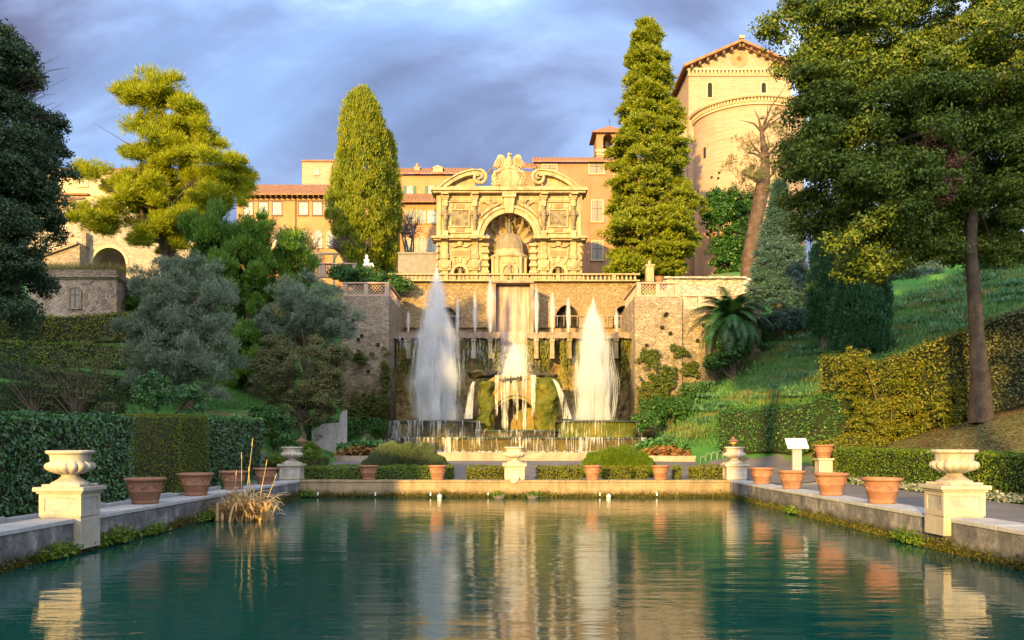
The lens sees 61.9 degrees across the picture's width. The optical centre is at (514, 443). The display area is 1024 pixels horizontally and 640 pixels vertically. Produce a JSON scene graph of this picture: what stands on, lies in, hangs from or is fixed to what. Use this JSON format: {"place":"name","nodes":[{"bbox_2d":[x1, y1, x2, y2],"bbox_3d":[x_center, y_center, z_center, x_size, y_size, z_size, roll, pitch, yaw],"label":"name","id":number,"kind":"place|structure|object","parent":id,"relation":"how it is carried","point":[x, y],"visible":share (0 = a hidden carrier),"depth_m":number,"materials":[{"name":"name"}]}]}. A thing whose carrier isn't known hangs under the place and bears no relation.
{"place":"outdoors","nodes":[
{"label":"outdoors","id":0,"kind":"place"},
{"bbox_2d":[0,497,1023,639],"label":"pool water","id":1,"kind":"structure","parent":0,"point":[514,568],"depth_m":13.80,"materials":[{"name":"liquid"}]},
{"bbox_2d":[31,537,83,561],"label":"water weed","id":2,"kind":"object","parent":1,"relation":"in","point":[60,549],"visible":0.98,"depth_m":16.16,"materials":[{"name":"green plant"}]},
{"bbox_2d":[95,524,142,546],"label":"water weed","id":3,"kind":"object","parent":1,"relation":"in","point":[112,536],"visible":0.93,"depth_m":18.53,"materials":[{"name":"green plant"}]},
{"bbox_2d":[202,439,288,521],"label":"dry reeds","id":4,"kind":"object","parent":1,"relation":"in","point":[238,507],"visible":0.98,"depth_m":24.22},
{"bbox_2d":[0,261,1023,504],"bbox_3d":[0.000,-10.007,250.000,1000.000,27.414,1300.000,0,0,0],"label":"ground","id":5,"kind":"structure","parent":0,"point":[704,450],"depth_m":57.09,"materials":[{"name":"green plant"}]},
{"bbox_2d":[0,17,83,344],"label":"holm oak","id":6,"kind":"object","parent":5,"relation":"on","point":[33,148],"visible":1,"depth_m":41.07,"materials":[{"name":"green plant"}]},
{"bbox_2d":[0,345,88,420],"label":"sparse tree","id":7,"kind":"object","parent":5,"relation":"on","point":[33,405],"visible":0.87,"depth_m":38.01,"materials":[{"name":"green plant"}]},
{"bbox_2d":[0,382,127,415],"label":"hedge","id":8,"kind":"object","parent":5,"relation":"on","point":[108,397],"visible":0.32,"depth_m":39.10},
{"bbox_2d":[0,359,134,389],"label":"hedge","id":9,"kind":"object","parent":5,"relation":"on","point":[112,381],"visible":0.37,"depth_m":48.62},
{"bbox_2d":[0,406,137,516],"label":"hedge","id":10,"kind":"object","parent":5,"relation":"on","point":[27,440],"visible":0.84,"depth_m":20.96,"materials":[{"name":"green plant"}]},
{"bbox_2d":[0,339,152,369],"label":"hedge","id":11,"kind":"object","parent":5,"relation":"on","point":[67,347],"visible":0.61,"depth_m":52.81,"materials":[{"name":"green plant"}]},
{"bbox_2d":[23,336,130,415],"bbox_3d":[-19.526,-2.697,37.982,4.136,4.143,2.292,0,0,0],"label":"sparse tree","id":12,"kind":"object","parent":5,"relation":"on","point":[79,406],"visible":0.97,"depth_m":37.85,"materials":[{"name":"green plant"}]},
{"bbox_2d":[29,270,132,317],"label":"stone house","id":13,"kind":"structure","parent":5,"relation":"on","point":[92,292],"depth_m":66.00,"materials":[{"name":"grey stone"}]},
{"bbox_2d":[45,260,139,273],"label":"roof grass","id":14,"kind":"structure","parent":13,"relation":"on","point":[55,266],"depth_m":66.21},
{"bbox_2d":[0,310,210,343],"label":"hedge","id":15,"kind":"object","parent":5,"relation":"on","point":[74,329],"visible":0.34,"depth_m":60.52,"materials":[{"name":"green plant"}]},
{"bbox_2d":[0,486,220,523],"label":"edging","id":16,"kind":"object","parent":5,"relation":"on","point":[3,520],"visible":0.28,"depth_m":23.04,"materials":[{"name":"stone"}]},
{"bbox_2d":[29,197,192,278],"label":"pale retaining house","id":17,"kind":"structure","parent":5,"relation":"on","point":[80,247],"depth_m":80.00,"materials":[{"name":"paint"}]},
{"bbox_2d":[48,166,177,199],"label":"cream house","id":18,"kind":"structure","parent":5,"relation":"on","point":[84,189],"depth_m":92.00,"materials":[{"name":"paint"}]},
{"bbox_2d":[0,480,299,569],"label":"pool wall","id":19,"kind":"structure","parent":5,"relation":"on","point":[20,539],"depth_m":19.20,"materials":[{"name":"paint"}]},
{"bbox_2d":[32,485,106,549],"bbox_3d":[-9.060,1.495,17.400,1.020,1.250,0.980,0,0,0],"label":"urn pedestal","id":20,"kind":"object","parent":19,"relation":"on","point":[80,506],"visible":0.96,"depth_m":17.02,"materials":[{"name":"stone"}]},
{"bbox_2d":[41,450,97,486],"bbox_3d":[-9.060,0.504,17.400,0.950,0.731,0.950,0,0,0],"label":"stone urn","id":21,"kind":"object","parent":20,"relation":"on","point":[70,466],"visible":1,"depth_m":17.10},
{"bbox_2d":[123,477,166,504],"bbox_3d":[-9.200,1.176,21.254,1.007,0.648,1.007,0,0,0],"label":"terracotta pot","id":22,"kind":"object","parent":19,"relation":"on","point":[145,490],"visible":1,"depth_m":20.95,"materials":[{"name":"ceramic"}]},
{"bbox_2d":[177,472,213,495],"bbox_3d":[-9.200,1.176,24.626,1.007,0.648,1.007,0,0,-40],"label":"terracotta pot","id":23,"kind":"object","parent":19,"relation":"on","point":[196,484],"visible":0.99,"depth_m":24.32,"materials":[{"name":"ceramic"}]},
{"bbox_2d":[0,489,1023,572],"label":"waterline moss","id":24,"kind":"object","parent":19,"relation":"attached to","point":[1017,565],"visible":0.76,"depth_m":22.29,"materials":[{"name":"plant"}]},
{"bbox_2d":[111,412,210,495],"bbox_3d":[-12.111,0.403,29.297,2.526,2.895,2.837,0,0,0],"label":"hedge","id":25,"kind":"object","parent":5,"relation":"on","point":[169,448],"visible":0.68,"depth_m":28.00,"materials":[{"name":"plant"}]},
{"bbox_2d":[64,59,260,322],"bbox_3d":[-25.449,-17.200,62.139,13.666,19.946,7.716,0,0,0],"label":"aleppo pine","id":26,"kind":"object","parent":5,"relation":"on","point":[157,196],"visible":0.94,"depth_m":60.68,"materials":[{"name":"green plant"}]},
{"bbox_2d":[1,346,324,458],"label":"lawn grass","id":27,"kind":"structure","parent":5,"relation":"on","point":[230,405],"depth_m":47.14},
{"bbox_2d":[129,368,209,414],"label":"camellia bush","id":28,"kind":"object","parent":5,"relation":"on","point":[188,393],"visible":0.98,"depth_m":38.94,"materials":[{"name":"green plant"}]},
{"bbox_2d":[103,249,250,410],"bbox_3d":[-17.260,-5.867,43.933,6.868,8.456,5.004,0,0,19],"label":"olive tree","id":29,"kind":"object","parent":5,"relation":"on","point":[186,358],"visible":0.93,"depth_m":43.17,"materials":[{"name":"green plant"}]},
{"bbox_2d":[148,413,265,489],"bbox_3d":[-12.090,0.299,34.174,2.641,3.102,7.417,0,0,0],"label":"hedge","id":30,"kind":"object","parent":5,"relation":"on","point":[231,437],"visible":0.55,"depth_m":33.98,"materials":[{"name":"green plant"}]},
{"bbox_2d":[174,197,321,400],"bbox_3d":[-17.782,-9.003,55.942,9.983,14.521,6.919,0,0,0],"label":"yew tree","id":31,"kind":"object","parent":5,"relation":"on","point":[245,242],"visible":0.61,"depth_m":54.94,"materials":[{"name":"green plant"}]},
{"bbox_2d":[247,403,299,452],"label":"corner bush","id":32,"kind":"object","parent":5,"relation":"on","point":[270,415],"visible":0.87,"depth_m":42.60,"materials":[{"name":"green plant"}]},
{"bbox_2d":[263,440,322,473],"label":"corner bush","id":33,"kind":"object","parent":5,"relation":"on","point":[313,451],"visible":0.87,"depth_m":40.69,"materials":[{"name":"green plant"}]},
{"bbox_2d":[247,331,353,444],"bbox_3d":[-12.403,-3.064,50.067,5.940,7.033,5.176,0,0,0],"label":"olive bush","id":34,"kind":"object","parent":5,"relation":"on","point":[322,391],"visible":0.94,"depth_m":49.35,"materials":[{"name":"green plant"}]},
{"bbox_2d":[250,267,369,429],"bbox_3d":[-13.162,-5.979,54.842,7.776,11.059,5.102,0,0,0],"label":"olive tree","id":35,"kind":"object","parent":5,"relation":"on","point":[329,322],"visible":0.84,"depth_m":54.20,"materials":[{"name":"green plant"}]},
{"bbox_2d":[237,184,393,289],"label":"villa wing","id":36,"kind":"structure","parent":5,"relation":"on","point":[298,206],"depth_m":100.00,"materials":[{"name":"paint"}]},
{"bbox_2d":[301,160,334,184],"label":"brick block","id":37,"kind":"structure","parent":5,"relation":"on","point":[315,172],"depth_m":109.00,"materials":[{"name":"paint"}]},
{"bbox_2d":[312,410,346,452],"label":"wall","id":38,"kind":"structure","parent":5,"relation":"on","point":[332,434],"depth_m":53.00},
{"bbox_2d":[304,415,388,441],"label":"undergrowth bush","id":39,"kind":"object","parent":5,"relation":"on","point":[376,426],"visible":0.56,"depth_m":57.55,"materials":[{"name":"green plant"}]},
{"bbox_2d":[322,82,393,288],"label":"cypress","id":40,"kind":"object","parent":5,"relation":"on","point":[363,138],"visible":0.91,"depth_m":80.35,"materials":[{"name":"green plant"}]},
{"bbox_2d":[326,263,414,292],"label":"ivy","id":41,"kind":"object","parent":5,"relation":"on","point":[344,273],"visible":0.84,"depth_m":72.86,"materials":[{"name":"green plant"}]},
{"bbox_2d":[341,296,403,442],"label":"stone tower","id":42,"kind":"structure","parent":5,"relation":"on","point":[381,324],"depth_m":63.98,"materials":[{"name":"stone"}]},
{"bbox_2d":[342,282,389,296],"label":"parapet","id":43,"kind":"structure","parent":42,"relation":"on","point":[366,286],"depth_m":64.02,"materials":[{"name":"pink stone"}]},
{"bbox_2d":[347,346,393,430],"bbox_3d":[-10.848,-3.990,62.990,3.708,6.546,2.162,0,0,0],"label":"ivy","id":44,"kind":"object","parent":42,"relation":"attached to","point":[359,411],"visible":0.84,"depth_m":63.03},
{"bbox_2d":[368,127,404,275],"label":"cypress","id":45,"kind":"object","parent":5,"relation":"on","point":[391,255],"visible":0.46,"depth_m":82.98,"materials":[{"name":"green plant"}]},
{"bbox_2d":[398,204,425,251],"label":"bare tree","id":46,"kind":"object","parent":5,"relation":"on","point":[406,232],"visible":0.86,"depth_m":89.82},
{"bbox_2d":[397,252,436,279],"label":"garden wall","id":47,"kind":"structure","parent":5,"relation":"on","point":[417,262],"depth_m":79.00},
{"bbox_2d":[394,163,472,272],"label":"villa side wing","id":48,"kind":"structure","parent":5,"relation":"on","point":[417,182],"depth_m":102.48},
{"bbox_2d":[393,332,500,420],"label":"fountain ledge","id":49,"kind":"object","parent":5,"relation":"on","point":[433,380],"visible":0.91,"depth_m":66.86,"materials":[{"name":"liquid"}]},
{"bbox_2d":[304,461,707,478],"bbox_3d":[0.000,1.378,44.500,20.800,0.720,17.000,0,0,0],"label":"gravel court","id":50,"kind":"object","parent":5,"relation":"on","point":[460,469],"visible":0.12,"depth_m":47.22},
{"bbox_2d":[304,463,361,478],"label":"hedge","id":51,"kind":"object","parent":50,"relation":"on","point":[330,472],"visible":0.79,"depth_m":36.67,"materials":[{"name":"green plant"}]},
{"bbox_2d":[332,436,394,457],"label":"flower bed plants","id":52,"kind":"object","parent":50,"relation":"on","point":[363,446],"visible":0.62,"depth_m":51.21,"materials":[{"name":"green plant"}]},
{"bbox_2d":[361,440,452,468],"bbox_3d":[-5.156,1.397,40.006,4.523,3.129,2.628,0,0,0],"label":"lavender mound","id":53,"kind":"object","parent":50,"relation":"on","point":[392,452],"visible":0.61,"depth_m":39.33,"materials":[{"name":"green plant"}]},
{"bbox_2d":[375,463,455,479],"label":"hedge","id":54,"kind":"object","parent":50,"relation":"on","point":[416,472],"visible":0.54,"depth_m":36.67,"materials":[{"name":"green plant"}]},
{"bbox_2d":[464,464,504,479],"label":"hedge","id":55,"kind":"object","parent":50,"relation":"on","point":[490,472],"visible":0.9,"depth_m":36.67,"materials":[{"name":"green plant"}]},
{"bbox_2d":[535,464,583,479],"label":"hedge","id":56,"kind":"object","parent":50,"relation":"on","point":[565,472],"visible":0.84,"depth_m":36.67,"materials":[{"name":"green plant"}]},
{"bbox_2d":[581,442,658,477],"bbox_3d":[5.008,1.348,40.002,3.921,2.902,2.387,0,0,0],"label":"lavender mound","id":57,"kind":"object","parent":50,"relation":"on","point":[624,454],"visible":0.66,"depth_m":39.39,"materials":[{"name":"green plant"}]},
{"bbox_2d":[630,436,691,455],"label":"flower bed plants","id":58,"kind":"object","parent":50,"relation":"on","point":[666,447],"visible":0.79,"depth_m":51.24,"materials":[{"name":"green plant"}]},
{"bbox_2d":[686,463,722,478],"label":"hedge","id":59,"kind":"object","parent":50,"relation":"on","point":[696,472],"visible":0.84,"depth_m":36.67,"materials":[{"name":"green plant"}]},
{"bbox_2d":[431,153,587,279],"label":"organ facade","id":60,"kind":"structure","parent":5,"relation":"on","point":[509,208],"depth_m":77.75,"materials":[{"name":"stone"}]},
{"bbox_2d":[437,452,587,460],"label":"fountain kerb","id":61,"kind":"structure","parent":5,"relation":"on","point":[500,456],"depth_m":50.50,"materials":[{"name":"stone"}]},
{"bbox_2d":[299,479,729,496],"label":"pool wall","id":62,"kind":"structure","parent":5,"relation":"on","point":[638,487],"depth_m":34.90,"materials":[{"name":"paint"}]},
{"bbox_2d":[467,369,561,429],"bbox_3d":[-0.006,-2.088,61.995,6.809,6.576,5.011,0,0,0],"label":"rock grotto","id":63,"kind":"object","parent":5,"relation":"on","point":[512,402],"visible":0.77,"depth_m":60.25,"materials":[{"name":"plant"}]},
{"bbox_2d":[474,430,559,436],"bbox_3d":[0.132,-0.354,59.450,6.482,1.130,4.720,0,0,0],"label":"fountain basin","id":64,"kind":"object","parent":63,"relation":"on","point":[516,433],"visible":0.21,"depth_m":57.80,"materials":[{"name":"stone"}]},
{"bbox_2d":[387,437,644,451],"bbox_3d":[0.086,0.284,55.901,17.208,1.361,4.819,0,0,0],"label":"fountain basin","id":65,"kind":"object","parent":5,"relation":"on","point":[529,444],"visible":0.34,"depth_m":54.19,"materials":[{"name":"stone"}]},
{"bbox_2d":[388,420,479,439],"bbox_3d":[-5.471,-0.668,59.348,6.590,1.767,5.724,0,0,0],"label":"fountain basin","id":66,"kind":"object","parent":65,"relation":"on","point":[434,428],"visible":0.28,"depth_m":57.28,"materials":[{"name":"stone"}]},
{"bbox_2d":[555,420,638,436],"bbox_3d":[5.732,-0.668,59.352,6.248,1.767,5.717,0,0,0],"label":"fountain basin","id":67,"kind":"object","parent":65,"relation":"on","point":[596,428],"visible":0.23,"depth_m":57.28,"materials":[{"name":"stone"}]},
{"bbox_2d":[397,282,635,331],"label":"terrace wall","id":68,"kind":"structure","parent":5,"relation":"on","point":[467,306],"depth_m":71.90,"materials":[{"name":"beige stone"}]},
{"bbox_2d":[492,280,533,375],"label":"water chute","id":69,"kind":"object","parent":68,"relation":"attached to","point":[513,312],"visible":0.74,"depth_m":69.19,"materials":[{"name":"liquid"}]},
{"bbox_2d":[388,273,639,281],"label":"balustrade","id":70,"kind":"object","parent":68,"relation":"on","point":[446,278],"visible":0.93,"depth_m":71.55,"materials":[{"name":"stone"}]},
{"bbox_2d":[527,332,631,420],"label":"fountain ledge","id":71,"kind":"object","parent":5,"relation":"on","point":[591,369],"visible":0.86,"depth_m":66.87,"materials":[{"name":"liquid"}]},
{"bbox_2d":[531,157,643,289],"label":"pink palazzo","id":72,"kind":"structure","parent":5,"relation":"on","point":[590,174],"depth_m":94.00,"materials":[{"name":"paint"}]},
{"bbox_2d":[589,119,619,157],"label":"bell tower","id":73,"kind":"structure","parent":5,"relation":"on","point":[600,140],"depth_m":106.00,"materials":[{"name":"beige paint"}]},
{"bbox_2d":[619,297,681,441],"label":"stone tower","id":74,"kind":"structure","parent":5,"relation":"on","point":[649,323],"depth_m":64.02,"materials":[{"name":"stone"}]},
{"bbox_2d":[636,282,679,296],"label":"parapet","id":75,"kind":"structure","parent":74,"relation":"on","point":[657,290],"depth_m":64.02,"materials":[{"name":"beige stone"}]},
{"bbox_2d":[634,342,700,409],"bbox_3d":[11.405,-4.968,63.456,5.129,5.260,1.453,0,0,0],"label":"ivy","id":76,"kind":"object","parent":74,"relation":"attached to","point":[663,383],"visible":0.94,"depth_m":63.37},
{"bbox_2d":[592,15,712,289],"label":"tall conifer","id":77,"kind":"object","parent":5,"relation":"on","point":[651,112],"visible":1,"depth_m":78.16,"materials":[{"name":"green plant"}]},
{"bbox_2d":[631,381,709,433],"bbox_3d":[11.099,-2.625,60.166,8.130,3.953,3.316,0,0,-36],"label":"undergrowth bush","id":78,"kind":"object","parent":5,"relation":"on","point":[657,413],"visible":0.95,"depth_m":59.51,"materials":[{"name":"green plant"}]},
{"bbox_2d":[683,211,716,275],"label":"building wall","id":79,"kind":"structure","parent":5,"relation":"on","point":[698,262],"depth_m":93.00,"materials":[{"name":"brown paint"}]},
{"bbox_2d":[660,276,756,307],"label":"rubble wall","id":80,"kind":"structure","parent":5,"relation":"on","point":[698,285],"depth_m":72.96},
{"bbox_2d":[682,310,761,396],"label":"retaining wall","id":81,"kind":"structure","parent":5,"relation":"on","point":[691,340],"depth_m":64.41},
{"bbox_2d":[698,186,753,273],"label":"ivy mass","id":82,"kind":"object","parent":5,"relation":"on","point":[734,210],"visible":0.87,"depth_m":83.23,"materials":[{"name":"green plant"}]},
{"bbox_2d":[702,334,753,382],"bbox_3d":[15.494,-6.186,62.172,3.814,3.622,2.723,0,0,20],"label":"shrub mass","id":83,"kind":"object","parent":5,"relation":"on","point":[718,360],"visible":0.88,"depth_m":61.87,"materials":[{"name":"green plant"}]},
{"bbox_2d":[652,35,806,281],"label":"church","id":84,"kind":"structure","parent":5,"relation":"on","point":[721,93],"depth_m":98.40,"materials":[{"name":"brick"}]},
{"bbox_2d":[686,286,773,382],"bbox_3d":[15.988,-7.860,63.325,6.560,6.792,6.366,0,0,0],"label":"palm","id":85,"kind":"object","parent":5,"relation":"on","point":[729,324],"visible":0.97,"depth_m":61.76,"materials":[{"name":"green plant"}]},
{"bbox_2d":[720,86,801,277],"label":"leaning tree","id":86,"kind":"object","parent":5,"relation":"on","point":[762,180],"visible":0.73,"depth_m":73.57,"materials":[{"name":"brown plant"}]},
{"bbox_2d":[743,178,812,339],"bbox_3d":[20.593,-14.261,65.955,6.697,12.620,6.554,0,0,0],"label":"blue spruce","id":87,"kind":"object","parent":5,"relation":"on","point":[788,280],"visible":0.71,"depth_m":64.78,"materials":[{"name":"green plant"}]},
{"bbox_2d":[712,391,855,454],"bbox_3d":[14.984,-1.123,47.040,8.377,3.529,3.068,0,0,38],"label":"hedge","id":88,"kind":"object","parent":5,"relation":"on","point":[770,428],"visible":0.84,"depth_m":46.59,"materials":[{"name":"green plant"}]},
{"bbox_2d":[785,438,808,469],"bbox_3d":[12.075,0.737,36.500,0.900,1.929,0.400,0,0,0],"label":"information board","id":89,"kind":"object","parent":5,"relation":"on","point":[796,445],"visible":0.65,"depth_m":36.44,"materials":[{"name":"grey metal"}]},
{"bbox_2d":[800,241,840,353],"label":"cypress","id":90,"kind":"object","parent":5,"relation":"on","point":[820,286],"visible":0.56,"depth_m":59.34,"materials":[{"name":"green plant"}]},
{"bbox_2d":[654,262,1023,446],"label":"slope grass","id":91,"kind":"structure","parent":5,"relation":"on","point":[769,368],"depth_m":58.90,"materials":[{"name":"plant"}]},
{"bbox_2d":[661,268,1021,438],"bbox_3d":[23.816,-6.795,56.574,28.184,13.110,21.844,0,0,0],"label":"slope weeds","id":92,"kind":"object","parent":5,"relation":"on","point":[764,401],"visible":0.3,"depth_m":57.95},
{"bbox_2d":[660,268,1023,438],"bbox_3d":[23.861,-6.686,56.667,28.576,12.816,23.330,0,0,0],"label":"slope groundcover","id":93,"kind":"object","parent":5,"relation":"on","point":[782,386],"visible":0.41,"depth_m":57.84,"materials":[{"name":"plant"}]},
{"bbox_2d":[810,418,896,466],"bbox_3d":[16.343,0.022,41.200,4.004,2.490,1.184,0,0,0],"label":"hedge","id":94,"kind":"object","parent":5,"relation":"on","point":[848,440],"visible":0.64,"depth_m":40.87,"materials":[{"name":"green plant"}]},
{"bbox_2d":[823,252,896,359],"bbox_3d":[22.700,-9.149,55.993,4.664,7.995,4.541,0,0,0],"label":"cypress","id":95,"kind":"object","parent":5,"relation":"on","point":[860,314],"visible":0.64,"depth_m":54.72,"materials":[{"name":"green plant"}]},
{"bbox_2d":[729,480,1023,562],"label":"pool wall","id":96,"kind":"structure","parent":5,"relation":"on","point":[1005,538],"depth_m":19.86,"materials":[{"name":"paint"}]},
{"bbox_2d":[777,470,805,488],"bbox_3d":[9.200,1.200,28.322,0.932,0.600,0.932,0,0,-1],"label":"terracotta pot","id":97,"kind":"object","parent":96,"relation":"on","point":[791,479],"visible":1,"depth_m":28.04,"materials":[{"name":"ceramic"}]},
{"bbox_2d":[813,472,849,495],"bbox_3d":[9.200,1.176,24.775,1.007,0.648,1.006,0,0,-41],"label":"terracotta pot","id":98,"kind":"object","parent":96,"relation":"on","point":[831,483],"visible":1,"depth_m":24.47,"materials":[{"name":"ceramic"}]},
{"bbox_2d":[860,477,903,503],"bbox_3d":[9.200,1.176,21.365,1.006,0.648,1.007,0,0,9],"label":"terracotta pot","id":99,"kind":"object","parent":96,"relation":"on","point":[881,490],"visible":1,"depth_m":21.06,"materials":[{"name":"ceramic"}]},
{"bbox_2d":[918,483,991,535],"bbox_3d":[9.020,1.350,17.500,1.020,1.020,0.980,0,0,0],"label":"urn pedestal","id":100,"kind":"object","parent":96,"relation":"on","point":[944,505],"visible":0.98,"depth_m":17.12,"materials":[{"name":"stone"}]},
{"bbox_2d":[926,449,982,485],"bbox_3d":[9.020,0.481,17.500,0.932,0.718,0.932,0,0,-12],"label":"stone urn","id":101,"kind":"object","parent":100,"relation":"on","point":[954,465],"visible":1,"depth_m":17.21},
{"bbox_2d":[747,0,1023,423],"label":"holm oak","id":102,"kind":"object","parent":5,"relation":"on","point":[940,125],"visible":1,"depth_m":33.73,"materials":[{"name":"green plant"}]},
{"bbox_2d":[815,326,968,442],"bbox_3d":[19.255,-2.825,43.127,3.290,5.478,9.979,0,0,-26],"label":"hedge","id":103,"kind":"object","parent":5,"relation":"on","point":[945,358],"visible":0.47,"depth_m":40.84,"materials":[{"name":"green plant"}]},
{"bbox_2d":[833,446,1023,495],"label":"hedge","id":104,"kind":"object","parent":5,"relation":"on","point":[1003,471],"visible":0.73,"depth_m":31.71,"materials":[{"name":"green plant"}]},
{"bbox_2d":[873,407,1023,453],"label":"leaf strewn bank","id":105,"kind":"structure","parent":5,"relation":"on","point":[982,433],"depth_m":32.87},
{"bbox_2d":[884,407,1023,451],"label":"fallen leaves","id":106,"kind":"object","parent":105,"relation":"on","point":[1009,413],"visible":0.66,"depth_m":33.66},
{"bbox_2d":[962,307,1023,417],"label":"hedge","id":107,"kind":"object","parent":5,"relation":"on","point":[1004,337],"visible":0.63,"depth_m":37.61,"materials":[{"name":"green plant"}]},
{"bbox_2d":[0,0,1023,268],"label":"sky","id":108,"kind":"structure","parent":0,"point":[457,83],"materials":[{"name":"blue"}]},
{"bbox_2d":[704,454,850,483],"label":"gravel path","id":109,"kind":"structure","parent":0,"point":[777,462],"depth_m":44.16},
{"bbox_2d":[801,482,1023,522],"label":"gravel path","id":110,"kind":"structure","parent":0,"point":[1005,511],"depth_m":24.93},
{"bbox_2d":[834,469,1023,502],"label":"flower border","id":111,"kind":"object","parent":110,"relation":"on","point":[998,496],"visible":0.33,"depth_m":25.82,"materials":[{"name":"white plant"}]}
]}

